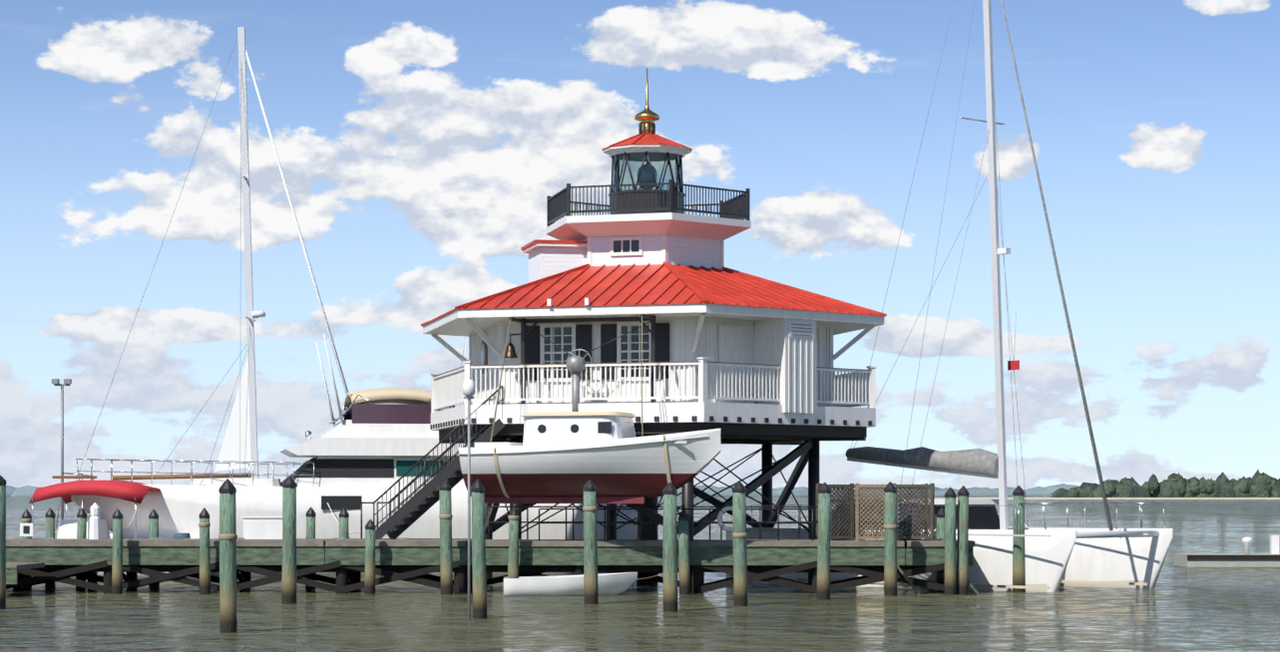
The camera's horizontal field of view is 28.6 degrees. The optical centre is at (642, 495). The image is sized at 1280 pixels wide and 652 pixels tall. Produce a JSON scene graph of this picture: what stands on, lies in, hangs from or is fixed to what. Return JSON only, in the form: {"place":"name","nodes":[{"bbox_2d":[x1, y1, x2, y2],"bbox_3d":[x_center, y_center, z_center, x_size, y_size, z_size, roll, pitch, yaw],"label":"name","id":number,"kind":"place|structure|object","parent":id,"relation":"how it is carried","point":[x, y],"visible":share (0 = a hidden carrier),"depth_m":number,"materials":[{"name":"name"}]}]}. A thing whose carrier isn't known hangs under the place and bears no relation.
{"place":"outdoors","nodes":[
{"label":"outdoors","id":0,"kind":"place"},
{"bbox_2d":[41,502,1033,580],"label":"mooring lines and dock gear","id":1,"kind":"object","parent":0,"point":[262,527],"visible":0.71,"depth_m":65.49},
{"bbox_2d":[0,496,1279,651],"bbox_3d":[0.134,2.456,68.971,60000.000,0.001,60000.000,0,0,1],"label":"water","id":2,"kind":"structure","parent":0,"point":[1177,609],"depth_m":51.77,"materials":[{"name":"grey liquid"}]},
{"bbox_2d":[51,379,71,519],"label":"light pole","id":3,"kind":"object","parent":2,"relation":"on","point":[56,382],"visible":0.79,"depth_m":81.36,"materials":[{"name":"grey metal"}]},
{"bbox_2d":[28,480,211,579],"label":"covered boat","id":4,"kind":"object","parent":2,"relation":"on","point":[135,493],"visible":0.08,"depth_m":74.45,"materials":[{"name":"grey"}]},
{"bbox_2d":[55,26,348,538],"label":"sailboat","id":5,"kind":"object","parent":2,"relation":"on","point":[239,443],"visible":0.35,"depth_m":84.21,"materials":[{"name":"white fabric"}]},
{"bbox_2d":[52,278,636,577],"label":"motor yacht","id":6,"kind":"object","parent":2,"relation":"on","point":[373,446],"visible":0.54,"depth_m":75.39,"materials":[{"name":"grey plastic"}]},
{"bbox_2d":[462,379,475,620],"bbox_3d":[-3.427,0.576,49.646,0.260,5.760,0.260,0,0,1],"label":"lamp post","id":7,"kind":"object","parent":2,"relation":"on","point":[469,387],"visible":1,"depth_m":49.62,"materials":[{"name":"grey metal"}]},
{"bbox_2d":[5,506,979,594],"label":"timber pier","id":8,"kind":"structure","parent":2,"relation":"on","point":[412,561],"depth_m":63.16,"materials":[{"name":"green wood"}]},
{"bbox_2d":[19,502,100,539],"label":"dock power pedestal","id":9,"kind":"object","parent":8,"relation":"on","point":[26,530],"visible":1,"depth_m":65.21,"materials":[{"name":"white plastic"}]},
{"bbox_2d":[360,386,509,539],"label":"steel stairs","id":10,"kind":"structure","parent":8,"relation":"on","point":[425,498],"depth_m":65.17,"materials":[{"name":"grey metal"}]},
{"bbox_2d":[815,483,934,541],"bbox_3d":[5.921,0.411,63.940,2.937,1.450,2.080,0,0,1],"label":"lattice screen","id":11,"kind":"object","parent":8,"relation":"on","point":[909,518],"visible":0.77,"depth_m":63.60,"materials":[{"name":"brown wood"}]},
{"bbox_2d":[0,475,1024,633],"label":"mooring piles","id":12,"kind":"object","parent":2,"relation":"on","point":[952,576],"visible":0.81,"depth_m":59.38,"materials":[{"name":"green wood"}]},
{"bbox_2d":[503,572,637,596],"bbox_3d":[-1.793,2.232,62.032,3.334,0.688,1.376,0,0,1],"label":"skiff","id":13,"kind":"object","parent":2,"relation":"on","point":[608,584],"visible":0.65,"depth_m":61.47,"materials":[{"name":"grey plastic"}]},
{"bbox_2d":[5,483,1141,496],"bbox_3d":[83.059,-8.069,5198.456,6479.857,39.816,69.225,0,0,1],"label":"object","id":14,"kind":"object","parent":2,"relation":"on","point":[27,491],"visible":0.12,"depth_m":5170.97,"materials":[{"name":"grey"}]},
{"bbox_2d":[421,67,886,591],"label":"lighthouse","id":15,"kind":"object","parent":2,"relation":"on","point":[736,356],"visible":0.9,"depth_m":65.25,"materials":[{"name":"white metal"}]},
{"bbox_2d":[489,316,643,442],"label":"boat falls ropes","id":16,"kind":"object","parent":15,"relation":"hanging from","point":[502,373],"visible":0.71,"depth_m":62.89,"materials":[{"name":"beige fabric"}]},
{"bbox_2d":[458,412,720,503],"bbox_3d":[-1.191,-0.929,62.194,6.502,2.250,2.231,0,0,17],"label":"boat","id":17,"kind":"object","parent":16,"relation":"hanging from","point":[559,457],"visible":0.98,"depth_m":61.50,"materials":[{"name":"paint"}]},
{"bbox_2d":[726,0,1173,592],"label":"sailing catamaran","id":18,"kind":"object","parent":2,"relation":"on","point":[1109,557],"visible":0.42,"depth_m":67.55,"materials":[{"name":"grey"}]},
{"bbox_2d":[922,468,1279,499],"bbox_3d":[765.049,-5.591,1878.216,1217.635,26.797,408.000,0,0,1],"label":"shore treeline","id":19,"kind":"object","parent":2,"relation":"on","point":[1259,486],"visible":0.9,"depth_m":1699.27,"materials":[{"name":"green plant"}]},
{"bbox_2d":[1174,535,1279,567],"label":"floating dock","id":20,"kind":"object","parent":2,"relation":"on","point":[1246,559],"visible":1,"depth_m":86.53,"materials":[{"name":"concrete"}]},
{"bbox_2d":[0,0,1279,489],"label":"sky","id":21,"kind":"structure","parent":0,"point":[420,145],"materials":[{"name":"blue"}]}
]}

